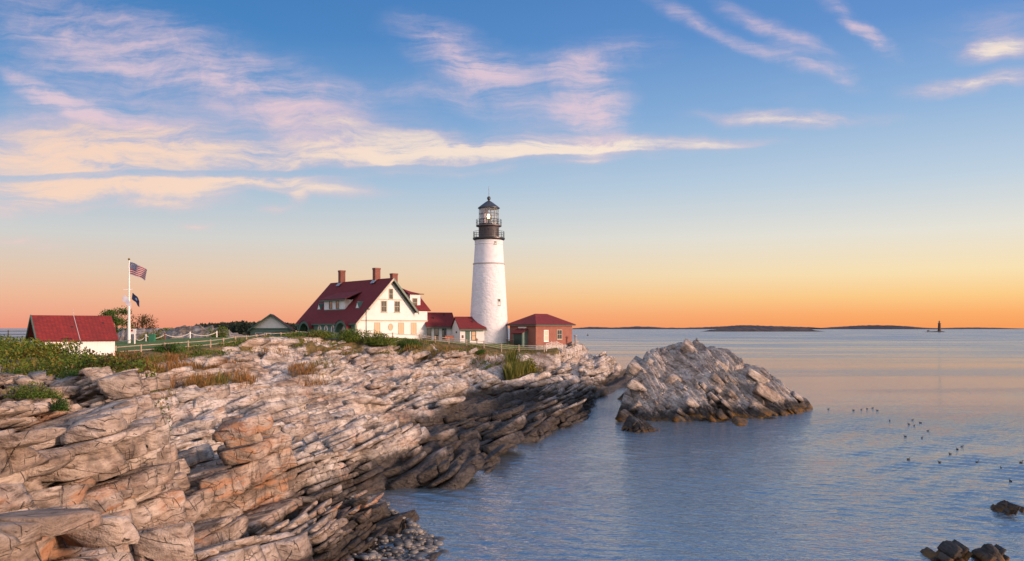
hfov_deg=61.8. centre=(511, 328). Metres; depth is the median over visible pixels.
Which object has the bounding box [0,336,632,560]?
rocky shore
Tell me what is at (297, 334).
bush
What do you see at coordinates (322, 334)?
bush
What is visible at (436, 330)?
window
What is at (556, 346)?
rail fence
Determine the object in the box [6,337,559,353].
lawn
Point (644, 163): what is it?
sky
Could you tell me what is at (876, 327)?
island
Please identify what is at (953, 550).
sea rock
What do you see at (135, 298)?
flag
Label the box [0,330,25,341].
rail fence
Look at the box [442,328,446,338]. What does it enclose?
window
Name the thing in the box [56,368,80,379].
bush
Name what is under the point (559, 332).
window
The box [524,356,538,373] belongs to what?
bush
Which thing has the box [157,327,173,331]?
bush
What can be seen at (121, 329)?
bush
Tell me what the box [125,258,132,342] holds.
flagpole
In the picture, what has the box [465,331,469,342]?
door
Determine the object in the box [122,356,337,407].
green grass
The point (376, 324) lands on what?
window
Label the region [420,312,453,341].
covered passage
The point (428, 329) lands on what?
window
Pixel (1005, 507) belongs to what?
sea rock
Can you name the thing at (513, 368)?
reed grass
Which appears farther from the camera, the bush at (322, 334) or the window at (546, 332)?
the window at (546, 332)
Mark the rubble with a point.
(68, 387)
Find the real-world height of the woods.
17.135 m
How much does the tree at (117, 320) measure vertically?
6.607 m
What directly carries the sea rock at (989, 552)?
in the sea
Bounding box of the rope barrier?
[119,331,216,343]
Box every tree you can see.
[98,305,134,330]
[126,313,158,330]
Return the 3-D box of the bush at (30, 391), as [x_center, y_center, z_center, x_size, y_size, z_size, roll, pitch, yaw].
[-16.389,2.124,29.477,2.093,0.631,1.194,0,0,16]
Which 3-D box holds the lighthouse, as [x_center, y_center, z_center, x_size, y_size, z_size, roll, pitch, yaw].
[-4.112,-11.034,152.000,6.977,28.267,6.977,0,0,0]
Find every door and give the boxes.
[275,331,286,335]
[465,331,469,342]
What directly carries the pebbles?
on the rocky shore
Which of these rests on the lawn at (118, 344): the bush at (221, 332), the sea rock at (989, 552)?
the bush at (221, 332)
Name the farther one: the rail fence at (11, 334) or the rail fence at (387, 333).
the rail fence at (387, 333)
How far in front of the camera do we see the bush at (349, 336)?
132.88 m
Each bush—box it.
[2,380,65,398]
[50,395,70,411]
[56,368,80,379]
[115,325,135,332]
[138,331,165,340]
[152,342,184,353]
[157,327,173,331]
[204,325,228,337]
[281,331,306,337]
[308,329,338,337]
[337,329,371,341]
[363,330,401,345]
[398,339,421,347]
[476,349,484,354]
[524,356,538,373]
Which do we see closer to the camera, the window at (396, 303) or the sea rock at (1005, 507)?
the sea rock at (1005, 507)
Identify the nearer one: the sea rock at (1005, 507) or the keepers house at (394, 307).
the sea rock at (1005, 507)
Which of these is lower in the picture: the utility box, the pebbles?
the pebbles
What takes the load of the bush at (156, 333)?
on the lawn at (118, 344)
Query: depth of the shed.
86.81 m
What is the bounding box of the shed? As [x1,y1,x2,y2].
[25,309,118,355]
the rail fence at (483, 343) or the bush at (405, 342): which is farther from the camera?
the rail fence at (483, 343)
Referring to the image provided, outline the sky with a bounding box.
[0,0,1023,327]
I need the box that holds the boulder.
[297,496,317,508]
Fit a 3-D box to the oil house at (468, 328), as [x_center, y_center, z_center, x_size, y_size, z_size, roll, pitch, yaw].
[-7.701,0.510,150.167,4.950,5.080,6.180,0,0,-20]
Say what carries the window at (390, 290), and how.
in the keepers house at (394, 307)
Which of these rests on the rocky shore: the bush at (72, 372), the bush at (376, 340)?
the bush at (376, 340)
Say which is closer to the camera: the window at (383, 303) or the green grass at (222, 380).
the green grass at (222, 380)
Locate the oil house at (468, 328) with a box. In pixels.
[450,317,486,343]
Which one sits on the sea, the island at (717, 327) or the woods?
the island at (717, 327)
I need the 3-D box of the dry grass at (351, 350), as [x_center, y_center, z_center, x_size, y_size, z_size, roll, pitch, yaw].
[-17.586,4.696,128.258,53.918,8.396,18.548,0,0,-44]
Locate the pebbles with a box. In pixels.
[345,493,448,560]
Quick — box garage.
[247,314,294,336]
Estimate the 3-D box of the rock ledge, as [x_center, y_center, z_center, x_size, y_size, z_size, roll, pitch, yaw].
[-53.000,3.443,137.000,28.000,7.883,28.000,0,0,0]
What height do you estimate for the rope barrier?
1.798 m
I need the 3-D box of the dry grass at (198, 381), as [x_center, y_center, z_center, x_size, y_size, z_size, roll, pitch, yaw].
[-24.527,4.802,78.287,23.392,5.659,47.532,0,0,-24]
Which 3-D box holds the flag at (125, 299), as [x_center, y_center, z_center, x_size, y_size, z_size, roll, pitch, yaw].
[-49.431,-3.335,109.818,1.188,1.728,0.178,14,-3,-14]
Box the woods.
[194,320,308,336]
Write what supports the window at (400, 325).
in the keepers house at (394, 307)
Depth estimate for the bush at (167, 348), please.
96.77 m
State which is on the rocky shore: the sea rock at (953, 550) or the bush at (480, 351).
the bush at (480, 351)
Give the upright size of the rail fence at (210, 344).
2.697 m
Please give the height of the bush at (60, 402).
0.566 m
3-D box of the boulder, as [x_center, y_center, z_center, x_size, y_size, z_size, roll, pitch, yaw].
[-9.880,8.271,40.535,1.428,0.664,0.664,0,0,-40]
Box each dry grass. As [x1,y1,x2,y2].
[112,348,328,419]
[230,332,551,370]
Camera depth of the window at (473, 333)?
147.79 m
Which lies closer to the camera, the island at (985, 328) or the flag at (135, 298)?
the flag at (135, 298)
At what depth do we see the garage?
160.66 m
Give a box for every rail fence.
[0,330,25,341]
[115,332,294,352]
[296,330,419,340]
[421,334,544,351]
[546,341,581,358]
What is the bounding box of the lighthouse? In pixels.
[470,196,507,343]
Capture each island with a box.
[573,325,820,328]
[707,327,824,331]
[811,325,954,328]
[955,327,1019,328]
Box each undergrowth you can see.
[177,331,543,372]
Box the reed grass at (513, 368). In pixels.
[502,346,530,379]
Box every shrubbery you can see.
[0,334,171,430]
[0,338,164,390]
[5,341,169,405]
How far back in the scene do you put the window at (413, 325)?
149.32 m
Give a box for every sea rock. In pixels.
[621,415,659,432]
[920,539,972,560]
[971,543,1009,560]
[990,500,1023,515]
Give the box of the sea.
[0,328,1023,560]
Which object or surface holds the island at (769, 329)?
in the sea
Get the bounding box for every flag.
[122,295,130,307]
[130,262,146,279]
[132,293,138,306]
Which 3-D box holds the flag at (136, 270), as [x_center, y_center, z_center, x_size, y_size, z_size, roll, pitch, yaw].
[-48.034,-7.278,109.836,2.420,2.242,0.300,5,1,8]
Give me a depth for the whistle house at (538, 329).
148.36 m
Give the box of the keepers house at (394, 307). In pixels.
[295,268,430,338]
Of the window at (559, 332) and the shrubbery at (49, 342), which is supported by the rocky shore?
the shrubbery at (49, 342)
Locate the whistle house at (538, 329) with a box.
[506,314,575,349]
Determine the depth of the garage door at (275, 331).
161.04 m
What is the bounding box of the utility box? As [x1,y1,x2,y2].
[148,334,155,341]
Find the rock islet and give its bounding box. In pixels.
[615,338,812,425]
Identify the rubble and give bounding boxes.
[0,357,80,399]
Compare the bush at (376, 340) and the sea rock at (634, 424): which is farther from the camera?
the bush at (376, 340)
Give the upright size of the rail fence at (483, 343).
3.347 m
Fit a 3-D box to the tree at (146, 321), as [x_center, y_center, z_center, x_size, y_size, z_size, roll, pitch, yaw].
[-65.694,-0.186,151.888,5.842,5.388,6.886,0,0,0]
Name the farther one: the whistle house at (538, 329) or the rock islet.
the whistle house at (538, 329)
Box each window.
[374,322,379,332]
[381,301,386,312]
[389,289,393,299]
[394,301,400,312]
[398,323,403,333]
[411,323,416,333]
[427,328,430,339]
[434,328,438,339]
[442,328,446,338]
[471,331,475,339]
[544,330,548,341]
[557,330,562,339]

